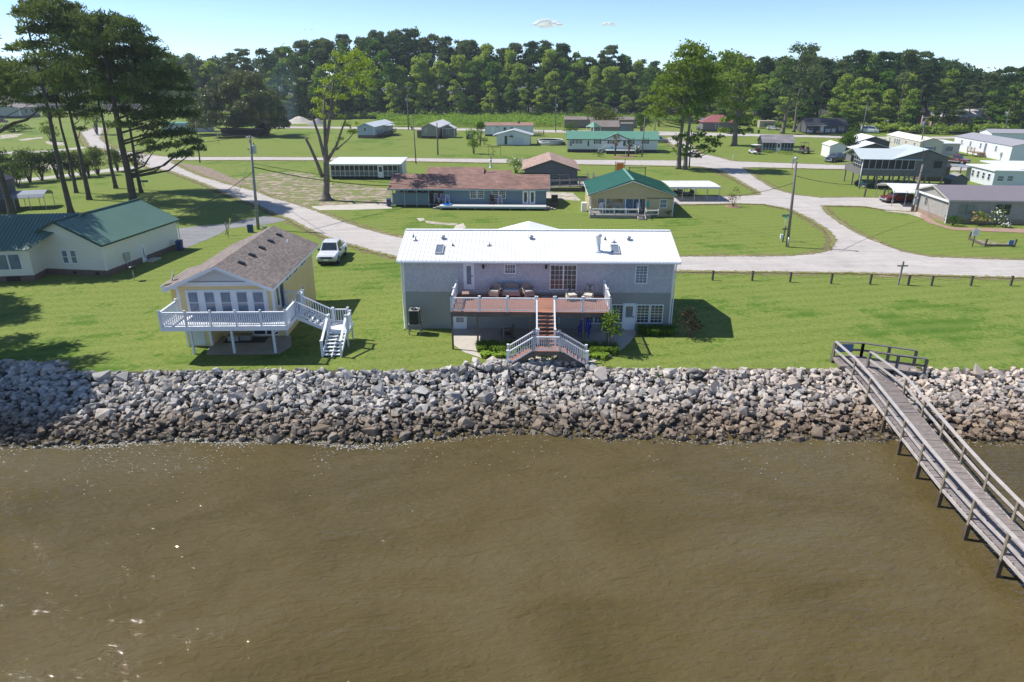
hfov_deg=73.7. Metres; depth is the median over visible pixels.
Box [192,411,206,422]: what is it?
boulder
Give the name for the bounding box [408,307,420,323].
air conditioner
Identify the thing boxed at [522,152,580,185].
weathered house
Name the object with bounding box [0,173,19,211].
grey shed
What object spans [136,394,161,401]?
driftwood branch
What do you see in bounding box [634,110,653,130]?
tree
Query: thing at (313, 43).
pine tree
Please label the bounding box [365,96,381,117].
leafy tree
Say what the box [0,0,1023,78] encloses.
sky
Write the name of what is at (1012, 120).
white villa
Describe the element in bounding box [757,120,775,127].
camper
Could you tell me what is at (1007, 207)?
window
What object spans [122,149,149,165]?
shrub
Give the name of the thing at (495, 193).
window
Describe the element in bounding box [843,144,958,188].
stilt house
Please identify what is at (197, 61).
pine tree
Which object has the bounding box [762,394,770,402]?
boulder
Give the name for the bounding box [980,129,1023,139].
white shed
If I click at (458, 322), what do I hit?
door
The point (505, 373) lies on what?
boulder
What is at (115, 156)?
young pine
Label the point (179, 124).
teal roofed building
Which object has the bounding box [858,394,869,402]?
boulder
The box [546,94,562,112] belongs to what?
leafy tree
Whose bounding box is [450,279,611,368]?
raised deck
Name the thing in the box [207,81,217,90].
leafy tree
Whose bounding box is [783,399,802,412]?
boulder
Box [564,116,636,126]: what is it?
brown trailer
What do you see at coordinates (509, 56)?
leafy tree
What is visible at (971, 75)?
pine tree
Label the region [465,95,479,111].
leafy tree
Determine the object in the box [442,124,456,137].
garden shed
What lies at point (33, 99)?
pine tree
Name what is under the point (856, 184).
overhead wire
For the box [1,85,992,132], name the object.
forest floor
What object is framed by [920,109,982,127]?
hidden villa
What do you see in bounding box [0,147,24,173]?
young pine
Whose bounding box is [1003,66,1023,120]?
pine tree
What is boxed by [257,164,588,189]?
overhead wire
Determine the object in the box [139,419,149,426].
boulder
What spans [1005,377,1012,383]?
boulder
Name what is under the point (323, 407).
boulder
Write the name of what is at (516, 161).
shrub
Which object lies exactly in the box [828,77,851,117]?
leafy tree
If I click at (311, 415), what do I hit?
boulder
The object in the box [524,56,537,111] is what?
pine tree
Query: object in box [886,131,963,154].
cream mobile home
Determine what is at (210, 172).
dirt bank
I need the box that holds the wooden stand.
[408,321,421,334]
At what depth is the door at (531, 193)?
96.83 m
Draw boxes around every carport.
[0,190,54,209]
[662,181,720,200]
[875,183,937,205]
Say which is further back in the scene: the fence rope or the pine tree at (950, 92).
the pine tree at (950, 92)
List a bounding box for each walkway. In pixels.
[885,210,920,216]
[920,214,1023,232]
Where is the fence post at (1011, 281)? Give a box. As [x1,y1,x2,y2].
[1009,276,1014,285]
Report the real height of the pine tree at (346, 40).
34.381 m
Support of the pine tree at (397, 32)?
on the forest floor
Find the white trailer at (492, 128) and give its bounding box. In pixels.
[484,122,533,135]
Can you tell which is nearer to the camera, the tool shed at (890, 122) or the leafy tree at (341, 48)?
the tool shed at (890, 122)
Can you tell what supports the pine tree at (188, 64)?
on the forest floor
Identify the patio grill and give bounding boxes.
[128,266,135,279]
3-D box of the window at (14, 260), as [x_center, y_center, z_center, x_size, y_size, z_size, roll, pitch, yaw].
[-44.946,-7.152,61.715,1.040,1.500,0.070,-3,21,-8]
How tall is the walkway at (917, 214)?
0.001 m
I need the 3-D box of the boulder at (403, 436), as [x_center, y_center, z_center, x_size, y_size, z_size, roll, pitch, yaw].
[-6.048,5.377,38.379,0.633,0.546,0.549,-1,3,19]
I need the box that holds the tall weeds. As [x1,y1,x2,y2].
[376,112,688,125]
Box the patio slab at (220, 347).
[206,335,290,354]
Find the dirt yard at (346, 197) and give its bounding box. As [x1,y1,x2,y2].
[236,172,391,205]
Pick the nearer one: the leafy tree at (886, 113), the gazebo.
the gazebo
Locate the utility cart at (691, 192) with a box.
[673,189,693,195]
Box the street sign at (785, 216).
[782,214,788,239]
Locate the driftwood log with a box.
[1005,420,1023,430]
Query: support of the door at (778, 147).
in the screened cottage at (775, 143)
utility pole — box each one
[195,121,200,162]
[246,135,259,229]
[405,95,408,129]
[413,119,416,163]
[436,123,438,154]
[555,98,557,131]
[641,118,644,156]
[785,157,797,246]
[861,103,868,132]
[911,164,923,210]
[921,117,927,139]
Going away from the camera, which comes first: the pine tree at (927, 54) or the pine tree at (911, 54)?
the pine tree at (911, 54)
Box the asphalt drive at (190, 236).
[177,216,287,248]
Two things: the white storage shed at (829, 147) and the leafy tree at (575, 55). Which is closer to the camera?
the white storage shed at (829, 147)
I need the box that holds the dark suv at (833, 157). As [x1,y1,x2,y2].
[824,152,845,162]
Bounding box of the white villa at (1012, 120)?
[992,107,1023,128]
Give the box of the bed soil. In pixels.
[977,240,1008,243]
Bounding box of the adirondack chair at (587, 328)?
[577,318,591,337]
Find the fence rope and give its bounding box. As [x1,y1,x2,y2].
[703,272,1011,280]
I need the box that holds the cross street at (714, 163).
[168,157,966,170]
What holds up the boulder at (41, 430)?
on the bank at (685, 410)
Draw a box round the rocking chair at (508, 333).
[501,323,515,338]
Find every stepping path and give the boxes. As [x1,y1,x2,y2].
[425,221,456,224]
[454,223,465,228]
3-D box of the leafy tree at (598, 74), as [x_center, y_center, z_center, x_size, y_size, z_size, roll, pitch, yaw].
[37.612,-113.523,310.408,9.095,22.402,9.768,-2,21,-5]
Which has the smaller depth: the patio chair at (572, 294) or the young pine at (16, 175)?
the patio chair at (572, 294)
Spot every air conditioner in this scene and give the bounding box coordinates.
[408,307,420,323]
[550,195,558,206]
[581,202,586,211]
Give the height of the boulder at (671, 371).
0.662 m
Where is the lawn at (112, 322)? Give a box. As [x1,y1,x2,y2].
[0,80,1023,371]
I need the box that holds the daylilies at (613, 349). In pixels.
[475,338,621,355]
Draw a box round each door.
[6,276,20,281]
[140,245,146,262]
[190,331,206,344]
[279,283,284,307]
[377,165,383,176]
[453,317,466,328]
[463,263,474,288]
[512,138,523,144]
[523,191,527,203]
[529,191,534,203]
[549,264,576,289]
[620,125,627,130]
[621,303,635,329]
[623,199,642,208]
[776,143,780,151]
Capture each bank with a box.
[0,366,1023,438]
[179,163,244,184]
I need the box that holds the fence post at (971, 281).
[969,276,974,285]
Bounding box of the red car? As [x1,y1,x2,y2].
[878,191,913,202]
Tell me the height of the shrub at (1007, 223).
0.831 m
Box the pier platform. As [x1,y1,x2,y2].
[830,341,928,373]
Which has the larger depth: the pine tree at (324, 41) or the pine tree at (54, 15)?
the pine tree at (324, 41)
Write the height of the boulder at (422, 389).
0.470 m
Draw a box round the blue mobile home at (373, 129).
[356,119,393,137]
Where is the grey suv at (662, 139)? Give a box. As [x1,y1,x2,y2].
[658,136,668,142]
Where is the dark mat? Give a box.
[223,337,267,342]
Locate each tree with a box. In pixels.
[0,34,52,132]
[0,56,42,213]
[1,0,100,212]
[12,59,78,192]
[31,49,101,199]
[43,8,206,200]
[64,26,128,188]
[106,77,180,192]
[150,88,170,108]
[166,54,180,94]
[166,57,183,109]
[167,74,182,107]
[180,58,193,70]
[182,68,201,95]
[183,52,203,89]
[185,69,291,131]
[188,90,197,109]
[192,59,207,72]
[196,60,218,87]
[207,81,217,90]
[209,59,223,74]
[219,52,240,80]
[221,59,238,70]
[229,48,250,73]
[241,65,254,72]
[255,47,275,119]
[263,71,284,99]
[267,61,294,113]
[272,46,291,116]
[279,46,307,107]
[279,100,292,112]
[288,87,306,116]
[291,77,309,117]
[292,39,308,64]
[292,40,310,78]
[299,50,321,116]
[304,46,379,201]
[306,77,329,118]
[307,66,327,109]
[308,39,325,70]
[313,47,330,115]
[319,39,334,113]
[323,42,351,114]
[325,66,347,113]
[328,81,344,113]
[334,39,352,62]
[335,32,349,42]
[343,62,364,117]
[345,81,364,117]
[346,48,366,113]
[352,36,366,69]
[353,39,365,68]
[358,62,384,117]
[359,38,389,111]
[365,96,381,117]
[368,29,385,112]
[371,49,399,111]
[380,43,398,73]
[383,82,401,114]
[384,34,402,112]
[387,28,403,90]
[394,64,413,113]
[396,28,418,112]
[397,55,410,109]
[402,81,417,113]
[403,26,427,109]
[407,52,437,108]
[409,55,434,104]
[412,83,433,115]
[418,37,435,108]
[427,33,441,53]
[427,59,451,112]
[429,91,447,115]
[436,36,456,110]
[437,53,449,111]
[445,35,453,92]
[446,80,466,113]
[447,54,474,111]
[447,73,461,110]
[453,39,468,66]
[459,61,481,111]
[463,40,479,65]
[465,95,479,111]
[466,127,480,153]
[468,50,495,114]
[474,120,485,144]
[478,43,494,109]
[478,60,499,111]
[479,81,498,114]
[487,62,507,106]
[493,73,512,112]
[497,48,522,110]
[498,48,513,85]
[502,83,517,113]
[507,42,521,111]
[509,44,522,93]
[509,62,533,107]
[514,87,531,114]
[521,41,536,74]
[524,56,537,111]
[526,41,539,111]
[526,70,548,112]
[531,87,549,114]
[535,48,562,110]
[538,39,560,77]
[543,71,566,112]
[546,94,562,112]
[551,57,575,111]
[552,42,570,112]
[558,73,579,112]
[565,51,584,89]
[566,58,587,96]
[566,92,580,114]
[573,79,587,113]
[579,105,625,120]
[580,57,596,74]
[580,69,601,105]
[584,97,600,112]
[586,66,603,100]
[597,66,619,102]
[597,308,624,351]
[599,49,616,107]
[601,66,621,92]
[601,91,617,112]
[604,44,621,72]
[613,72,634,101]
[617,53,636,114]
[618,95,633,111]
[621,72,638,113]
[629,59,644,112]
[629,85,644,111]
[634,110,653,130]
[635,91,651,112]
[636,66,656,109]
[641,38,716,168]
[649,60,660,74]
[653,112,665,126]
[675,63,727,169]
[691,78,708,118]
[704,53,716,110]
[704,97,721,115]
[710,108,725,115]
[711,48,763,145]
[711,60,732,110]
[722,77,746,115]
[730,68,749,102]
[742,83,767,118]
[746,73,768,111]
[750,93,772,117]
[753,56,771,115]
[763,77,786,118]
[764,56,794,120]
[764,65,796,119]
[769,41,820,133]
[773,96,793,126]
[774,56,789,70]
[783,69,813,119]
[787,83,808,121]
[791,49,818,120]
[791,61,833,131]
[791,100,816,118]
[808,87,825,117]
[815,59,832,116]
[816,56,835,116]
[819,73,832,115]
[819,102,839,117]
[828,59,850,93]
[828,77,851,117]
[829,73,853,117]
[837,55,855,117]
[837,100,862,130]
[837,130,858,155]
[846,48,873,81]
[847,66,876,109]
[849,58,869,77]
[850,77,880,123]
[852,52,882,121]
[857,95,880,121]
[868,70,898,122]
[868,106,894,129]
[870,50,895,96]
[873,89,895,117]
[889,51,903,88]
[889,73,917,121]
[894,48,920,131]
[896,58,918,89]
[897,98,923,132]
[898,88,922,115]
[900,58,921,116]
[906,50,937,124]
[915,64,938,124]
[921,83,941,131]
[925,57,944,107]
[926,68,963,124]
[928,95,947,132]
[938,60,957,110]
[939,61,962,92]
[940,89,958,124]
[951,110,967,132]
[958,92,983,125]
[959,72,979,108]
[963,84,982,112]
[967,117,990,131]
[968,75,986,108]
[980,72,1000,123]
[982,86,1008,122]
[982,87,1009,123]
[987,69,1008,122]
[990,106,1015,128]
[992,66,1017,111]
[999,66,1018,95]
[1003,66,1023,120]
[1003,84,1023,125]
[1008,67,1023,106]
[1011,73,1023,104]
[1012,99,1023,128]
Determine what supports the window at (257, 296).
in the yellow house at (262, 269)
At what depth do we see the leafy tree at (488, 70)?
301.48 m
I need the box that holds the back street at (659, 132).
[280,126,954,138]
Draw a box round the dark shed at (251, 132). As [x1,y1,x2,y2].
[220,128,263,135]
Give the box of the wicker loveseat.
[501,282,520,296]
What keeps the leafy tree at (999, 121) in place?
on the lawn at (112, 322)
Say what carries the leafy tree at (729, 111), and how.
on the forest floor
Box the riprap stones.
[0,356,1023,451]
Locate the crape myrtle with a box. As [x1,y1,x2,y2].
[727,186,740,205]
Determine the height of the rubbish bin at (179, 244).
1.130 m
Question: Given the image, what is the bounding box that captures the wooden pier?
[830,341,1023,581]
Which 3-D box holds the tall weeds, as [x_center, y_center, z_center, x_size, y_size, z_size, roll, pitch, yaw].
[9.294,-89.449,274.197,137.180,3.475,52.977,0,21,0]
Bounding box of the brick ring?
[726,205,739,207]
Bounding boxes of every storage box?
[227,334,239,340]
[239,333,252,339]
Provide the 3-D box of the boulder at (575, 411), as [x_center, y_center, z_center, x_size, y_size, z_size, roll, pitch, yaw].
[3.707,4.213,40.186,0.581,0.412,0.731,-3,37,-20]
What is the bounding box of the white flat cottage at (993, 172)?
[951,160,1023,185]
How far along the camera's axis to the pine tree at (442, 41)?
314.17 m
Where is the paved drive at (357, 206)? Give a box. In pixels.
[311,203,391,209]
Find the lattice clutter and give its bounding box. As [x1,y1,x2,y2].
[854,180,866,186]
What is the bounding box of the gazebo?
[586,122,601,130]
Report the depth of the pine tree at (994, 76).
241.23 m
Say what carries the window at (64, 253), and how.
in the cream house at (110, 240)
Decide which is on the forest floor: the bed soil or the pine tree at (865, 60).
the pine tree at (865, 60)
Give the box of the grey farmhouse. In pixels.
[0,101,40,117]
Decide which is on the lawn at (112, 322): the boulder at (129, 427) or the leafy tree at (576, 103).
the leafy tree at (576, 103)
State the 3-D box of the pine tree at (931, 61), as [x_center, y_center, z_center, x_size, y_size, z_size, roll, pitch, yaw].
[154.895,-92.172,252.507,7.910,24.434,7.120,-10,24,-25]
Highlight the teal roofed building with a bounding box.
[162,122,213,131]
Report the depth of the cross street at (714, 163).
148.14 m
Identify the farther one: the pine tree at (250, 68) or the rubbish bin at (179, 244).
the pine tree at (250, 68)
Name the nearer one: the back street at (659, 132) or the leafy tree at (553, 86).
the back street at (659, 132)
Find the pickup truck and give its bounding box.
[316,239,347,263]
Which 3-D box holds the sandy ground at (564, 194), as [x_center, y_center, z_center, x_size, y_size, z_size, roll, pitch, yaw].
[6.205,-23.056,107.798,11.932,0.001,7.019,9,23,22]
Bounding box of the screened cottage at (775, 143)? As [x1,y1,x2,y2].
[757,135,795,152]
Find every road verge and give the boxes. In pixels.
[77,131,1023,280]
[172,156,844,169]
[271,126,953,137]
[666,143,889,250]
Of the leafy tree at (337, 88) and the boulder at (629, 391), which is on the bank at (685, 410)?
the boulder at (629, 391)
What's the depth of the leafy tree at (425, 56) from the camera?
307.51 m
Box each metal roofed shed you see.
[846,133,892,146]
[846,140,888,150]
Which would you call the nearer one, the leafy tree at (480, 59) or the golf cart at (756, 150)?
the golf cart at (756, 150)
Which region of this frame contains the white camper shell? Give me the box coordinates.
[766,126,780,129]
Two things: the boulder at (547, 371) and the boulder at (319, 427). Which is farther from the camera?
the boulder at (547, 371)
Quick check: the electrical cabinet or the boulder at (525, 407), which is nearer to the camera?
the boulder at (525, 407)
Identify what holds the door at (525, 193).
in the blue house at (478, 182)
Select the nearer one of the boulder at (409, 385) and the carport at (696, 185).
the boulder at (409, 385)
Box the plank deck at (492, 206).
[433,203,555,210]
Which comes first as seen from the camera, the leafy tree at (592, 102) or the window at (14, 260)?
the window at (14, 260)
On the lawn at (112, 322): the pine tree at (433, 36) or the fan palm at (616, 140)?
the fan palm at (616, 140)
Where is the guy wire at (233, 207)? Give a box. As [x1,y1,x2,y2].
[228,167,247,235]
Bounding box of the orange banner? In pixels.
[615,161,624,170]
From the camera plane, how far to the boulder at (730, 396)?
40.95 m
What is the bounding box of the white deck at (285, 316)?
[157,289,353,357]
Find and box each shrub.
[0,124,35,131]
[38,120,59,140]
[80,101,105,133]
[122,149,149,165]
[506,157,523,172]
[541,344,559,361]
[562,120,580,130]
[674,305,705,336]
[847,127,860,133]
[945,215,967,225]
[969,210,992,225]
[990,208,1010,225]
[999,221,1011,227]
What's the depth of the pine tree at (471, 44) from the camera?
311.45 m
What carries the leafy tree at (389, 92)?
on the lawn at (112, 322)
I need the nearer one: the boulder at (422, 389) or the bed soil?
the boulder at (422, 389)
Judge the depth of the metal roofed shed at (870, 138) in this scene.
164.79 m
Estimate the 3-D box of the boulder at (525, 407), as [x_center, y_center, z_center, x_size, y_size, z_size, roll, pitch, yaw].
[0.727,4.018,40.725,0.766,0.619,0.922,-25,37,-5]
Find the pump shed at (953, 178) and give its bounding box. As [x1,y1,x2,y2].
[943,172,969,184]
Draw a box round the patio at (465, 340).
[453,328,635,363]
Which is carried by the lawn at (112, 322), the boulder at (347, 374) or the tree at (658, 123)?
the tree at (658, 123)
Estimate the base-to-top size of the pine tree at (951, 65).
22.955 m
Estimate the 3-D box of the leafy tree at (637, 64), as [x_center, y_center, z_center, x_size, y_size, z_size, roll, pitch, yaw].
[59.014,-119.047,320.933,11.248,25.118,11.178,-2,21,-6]
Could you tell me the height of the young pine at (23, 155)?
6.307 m
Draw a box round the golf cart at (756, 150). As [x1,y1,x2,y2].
[749,144,760,153]
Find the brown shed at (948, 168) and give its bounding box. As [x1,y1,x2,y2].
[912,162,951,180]
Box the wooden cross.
[897,261,907,284]
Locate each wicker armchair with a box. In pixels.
[488,282,501,296]
[521,283,534,296]
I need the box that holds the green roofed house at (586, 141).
[566,131,659,152]
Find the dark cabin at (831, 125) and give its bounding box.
[797,118,849,132]
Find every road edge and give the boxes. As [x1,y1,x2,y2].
[177,156,966,170]
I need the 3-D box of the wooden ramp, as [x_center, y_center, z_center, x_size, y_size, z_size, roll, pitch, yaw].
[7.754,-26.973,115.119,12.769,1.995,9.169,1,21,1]
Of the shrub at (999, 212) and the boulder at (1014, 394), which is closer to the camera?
the boulder at (1014, 394)
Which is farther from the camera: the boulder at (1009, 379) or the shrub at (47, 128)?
the shrub at (47, 128)
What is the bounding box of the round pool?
[537,138,564,145]
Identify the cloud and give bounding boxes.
[529,19,563,27]
[602,22,615,25]
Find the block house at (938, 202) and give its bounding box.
[914,185,1023,223]
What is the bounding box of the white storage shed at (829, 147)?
[821,140,845,156]
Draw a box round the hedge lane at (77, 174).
[13,166,143,181]
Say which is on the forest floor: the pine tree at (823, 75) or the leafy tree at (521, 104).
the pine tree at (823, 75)
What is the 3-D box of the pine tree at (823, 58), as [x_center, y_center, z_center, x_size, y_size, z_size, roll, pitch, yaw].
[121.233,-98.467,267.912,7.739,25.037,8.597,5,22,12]
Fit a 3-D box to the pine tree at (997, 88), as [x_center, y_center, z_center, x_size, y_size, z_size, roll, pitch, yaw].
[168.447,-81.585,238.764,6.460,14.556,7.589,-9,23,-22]
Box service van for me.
[860,125,878,133]
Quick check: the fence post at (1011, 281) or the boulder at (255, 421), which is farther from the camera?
the fence post at (1011, 281)
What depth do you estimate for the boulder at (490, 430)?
38.94 m
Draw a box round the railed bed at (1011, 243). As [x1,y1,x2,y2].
[968,232,1017,246]
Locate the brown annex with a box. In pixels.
[590,120,633,130]
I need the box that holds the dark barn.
[256,120,269,133]
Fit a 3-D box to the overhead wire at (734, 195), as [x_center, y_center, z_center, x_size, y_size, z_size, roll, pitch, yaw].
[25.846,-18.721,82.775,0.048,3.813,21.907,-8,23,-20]
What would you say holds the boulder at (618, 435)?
on the bank at (685, 410)
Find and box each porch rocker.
[434,193,438,201]
[445,195,449,202]
[490,195,494,203]
[598,202,603,211]
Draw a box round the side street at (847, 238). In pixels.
[665,137,911,250]
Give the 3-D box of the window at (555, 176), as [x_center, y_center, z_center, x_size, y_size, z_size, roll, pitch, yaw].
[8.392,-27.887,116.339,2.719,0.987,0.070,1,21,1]
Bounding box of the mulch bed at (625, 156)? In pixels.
[613,155,634,157]
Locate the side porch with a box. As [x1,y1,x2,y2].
[378,124,395,134]
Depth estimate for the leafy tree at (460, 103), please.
296.04 m
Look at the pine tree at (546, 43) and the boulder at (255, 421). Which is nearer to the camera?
the boulder at (255, 421)
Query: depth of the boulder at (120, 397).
40.84 m
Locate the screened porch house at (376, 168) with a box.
[329,157,407,179]
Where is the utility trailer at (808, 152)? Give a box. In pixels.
[794,148,814,153]
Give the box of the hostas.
[479,349,608,359]
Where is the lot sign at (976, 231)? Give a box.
[972,228,979,246]
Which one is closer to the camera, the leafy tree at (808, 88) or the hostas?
the hostas
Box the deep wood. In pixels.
[0,31,1017,114]
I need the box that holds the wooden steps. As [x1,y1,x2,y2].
[967,146,984,156]
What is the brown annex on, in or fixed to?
on the lawn at (112, 322)
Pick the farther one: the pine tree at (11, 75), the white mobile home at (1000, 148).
the white mobile home at (1000, 148)
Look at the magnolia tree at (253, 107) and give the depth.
207.47 m
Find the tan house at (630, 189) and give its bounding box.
[583,168,677,219]
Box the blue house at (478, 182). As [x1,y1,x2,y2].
[387,167,549,206]
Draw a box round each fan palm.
[611,133,622,155]
[626,140,633,155]
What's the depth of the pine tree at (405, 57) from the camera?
306.13 m
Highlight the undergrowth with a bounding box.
[175,109,1021,133]
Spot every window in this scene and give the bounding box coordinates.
[0,254,9,270]
[6,253,22,269]
[60,250,69,263]
[69,250,78,263]
[187,291,200,311]
[203,291,217,313]
[219,291,233,313]
[235,291,249,313]
[252,291,265,313]
[253,330,278,334]
[275,286,280,307]
[470,191,476,198]
[477,191,483,198]
[492,191,497,198]
[499,191,505,198]
[504,264,515,273]
[553,174,568,179]
[581,317,593,323]
[593,317,605,323]
[594,138,600,143]
[611,304,623,322]
[634,265,648,283]
[635,304,649,323]
[649,304,663,323]
[659,199,667,207]
[922,146,935,150]
[933,161,942,167]
[957,204,968,214]
[964,204,975,214]
[995,204,1004,214]
[997,176,1004,180]
[1001,204,1012,214]
[1006,176,1013,180]
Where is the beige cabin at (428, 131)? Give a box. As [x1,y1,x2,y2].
[417,119,450,138]
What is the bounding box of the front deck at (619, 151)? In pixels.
[598,145,635,153]
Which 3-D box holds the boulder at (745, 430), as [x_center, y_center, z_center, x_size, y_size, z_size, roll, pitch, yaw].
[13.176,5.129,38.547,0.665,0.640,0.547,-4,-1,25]
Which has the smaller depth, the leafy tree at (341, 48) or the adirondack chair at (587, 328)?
the adirondack chair at (587, 328)
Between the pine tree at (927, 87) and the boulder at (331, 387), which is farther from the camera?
the pine tree at (927, 87)
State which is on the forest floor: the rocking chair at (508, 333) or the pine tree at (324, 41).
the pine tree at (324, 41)
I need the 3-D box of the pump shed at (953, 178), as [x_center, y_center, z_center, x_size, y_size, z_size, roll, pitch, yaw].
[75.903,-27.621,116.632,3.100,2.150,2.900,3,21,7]
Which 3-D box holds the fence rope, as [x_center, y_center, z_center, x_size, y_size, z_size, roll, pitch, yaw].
[28.510,-5.871,61.842,32.347,0.244,0.769,2,21,5]
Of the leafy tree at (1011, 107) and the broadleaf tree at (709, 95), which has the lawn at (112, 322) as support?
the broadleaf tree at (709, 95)
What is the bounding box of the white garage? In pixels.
[493,128,533,144]
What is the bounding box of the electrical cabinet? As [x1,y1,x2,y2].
[247,224,266,232]
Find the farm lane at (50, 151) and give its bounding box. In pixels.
[1,147,85,153]
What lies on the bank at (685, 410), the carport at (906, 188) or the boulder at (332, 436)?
the boulder at (332, 436)
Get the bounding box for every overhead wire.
[8,135,249,161]
[177,170,254,216]
[254,167,391,185]
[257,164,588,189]
[407,94,548,99]
[560,98,857,106]
[673,183,792,196]
[797,172,920,184]
[871,103,1004,111]
[940,117,1017,118]
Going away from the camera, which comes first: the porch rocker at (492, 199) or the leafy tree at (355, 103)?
the porch rocker at (492, 199)
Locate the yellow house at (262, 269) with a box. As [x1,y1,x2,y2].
[160,226,318,345]
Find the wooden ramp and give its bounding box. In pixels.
[550,172,596,190]
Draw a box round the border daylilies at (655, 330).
[636,323,677,335]
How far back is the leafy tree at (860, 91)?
235.54 m
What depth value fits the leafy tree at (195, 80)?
312.55 m
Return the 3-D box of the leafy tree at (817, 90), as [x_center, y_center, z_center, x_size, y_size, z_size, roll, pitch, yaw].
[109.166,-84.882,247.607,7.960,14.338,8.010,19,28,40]
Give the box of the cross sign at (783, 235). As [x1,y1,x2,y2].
[780,226,787,241]
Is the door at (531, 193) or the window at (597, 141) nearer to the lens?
the door at (531, 193)
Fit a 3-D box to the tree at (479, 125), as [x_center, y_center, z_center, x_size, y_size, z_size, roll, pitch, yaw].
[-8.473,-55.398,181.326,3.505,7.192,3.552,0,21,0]
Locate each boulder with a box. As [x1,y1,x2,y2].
[1,425,10,431]
[11,376,20,379]
[12,394,17,400]
[18,434,32,439]
[28,396,39,402]
[37,427,45,435]
[38,380,47,385]
[49,408,56,414]
[53,422,62,428]
[54,373,63,379]
[54,429,63,438]
[70,381,82,385]
[76,388,86,395]
[85,403,99,407]
[92,370,110,381]
[95,408,116,420]
[106,429,117,437]
[116,371,131,383]
[117,393,125,402]
[118,401,132,407]
[124,424,132,433]
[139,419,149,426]
[149,384,158,391]
[161,383,171,394]
[185,385,193,391]
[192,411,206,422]
[209,412,216,418]
[217,425,224,431]
[226,371,234,379]
[227,392,246,401]
[238,418,249,425]
[251,419,259,429]
[253,403,266,411]
[254,387,268,397]
[263,435,280,444]
[269,374,279,385]
[289,425,301,436]
[295,372,307,380]
[309,413,316,417]
[312,423,330,431]
[320,403,329,411]
[324,385,338,390]
[327,432,338,441]
[332,419,343,429]
[341,405,349,414]
[342,369,354,378]
[361,427,378,439]
[362,383,371,389]
[371,382,383,393]
[374,402,382,408]
[391,411,399,416]
[398,431,408,440]
[400,394,410,401]
[404,383,411,390]
[415,385,430,393]
[418,404,428,415]
[441,370,450,377]
[441,379,449,386]
[445,391,459,400]
[458,416,475,428]
[474,403,479,412]
[475,390,494,405]
[484,428,493,433]
[489,421,496,427]
[497,411,506,419]
[501,370,510,382]
[520,404,531,412]
[531,417,543,430]
[537,407,546,417]
[542,427,556,435]
[543,367,555,374]
[555,404,567,412]
[558,418,567,425]
[561,375,571,380]
[569,407,579,416]
[586,422,597,430]
[594,366,606,381]
[600,408,608,419]
[603,390,612,399]
[612,432,622,438]
[626,389,636,394]
[632,398,641,402]
[647,387,657,395]
[658,394,668,401]
[662,368,676,378]
[684,367,699,373]
[687,383,699,397]
[691,409,701,416]
[693,425,705,434]
[707,379,719,393]
[713,418,720,428]
[726,392,736,403]
[737,406,748,417]
[739,372,746,379]
[740,427,750,434]
[747,395,756,400]
[756,378,764,384]
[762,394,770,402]
[772,420,787,430]
[775,382,782,388]
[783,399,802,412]
[787,378,800,390]
[790,436,803,442]
[792,392,801,398]
[793,412,805,418]
[795,367,802,378]
[809,374,820,382]
[810,427,824,438]
[833,419,848,431]
[835,395,850,401]
[849,429,858,433]
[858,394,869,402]
[887,422,897,433]
[933,427,940,434]
[950,389,961,397]
[956,430,965,434]
[967,402,982,407]
[971,427,981,436]
[972,363,985,375]
[977,418,991,426]
[987,372,996,378]
[999,411,1011,419]
[1002,427,1014,435]
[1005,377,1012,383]
[1008,389,1017,397]
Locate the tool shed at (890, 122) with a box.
[878,120,898,131]
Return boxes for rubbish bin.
[175,239,183,249]
[386,198,390,205]
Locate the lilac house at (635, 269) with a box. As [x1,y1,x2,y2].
[396,221,681,329]
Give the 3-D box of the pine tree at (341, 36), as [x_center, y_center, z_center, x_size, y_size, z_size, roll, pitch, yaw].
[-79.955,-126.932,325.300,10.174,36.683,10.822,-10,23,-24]
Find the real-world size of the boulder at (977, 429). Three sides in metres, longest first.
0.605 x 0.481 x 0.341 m
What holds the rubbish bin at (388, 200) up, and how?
on the paved drive at (357, 206)
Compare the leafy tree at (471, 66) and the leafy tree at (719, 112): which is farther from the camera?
the leafy tree at (471, 66)
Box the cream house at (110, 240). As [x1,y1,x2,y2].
[0,198,183,281]
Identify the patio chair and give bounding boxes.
[564,283,577,301]
[581,283,594,300]
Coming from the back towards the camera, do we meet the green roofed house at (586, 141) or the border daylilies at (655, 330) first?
the green roofed house at (586, 141)
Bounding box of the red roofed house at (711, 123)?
[698,115,734,130]
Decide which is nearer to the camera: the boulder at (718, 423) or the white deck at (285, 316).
the boulder at (718, 423)
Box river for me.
[0,425,1023,681]
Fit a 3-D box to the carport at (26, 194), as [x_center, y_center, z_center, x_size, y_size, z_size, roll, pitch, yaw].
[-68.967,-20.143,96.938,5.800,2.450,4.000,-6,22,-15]
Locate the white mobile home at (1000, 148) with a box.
[954,132,1023,160]
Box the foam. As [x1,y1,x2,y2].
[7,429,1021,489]
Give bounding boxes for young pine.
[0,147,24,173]
[3,159,29,186]
[11,146,42,181]
[28,149,51,180]
[39,148,68,178]
[59,148,78,177]
[70,149,86,176]
[76,155,95,176]
[84,145,107,174]
[104,146,121,170]
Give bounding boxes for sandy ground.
[0,134,20,138]
[20,137,41,140]
[46,141,64,144]
[546,192,579,200]
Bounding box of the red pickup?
[948,154,970,163]
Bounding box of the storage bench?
[461,290,468,296]
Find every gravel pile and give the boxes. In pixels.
[289,116,311,123]
[307,118,327,124]
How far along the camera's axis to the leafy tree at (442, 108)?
298.26 m

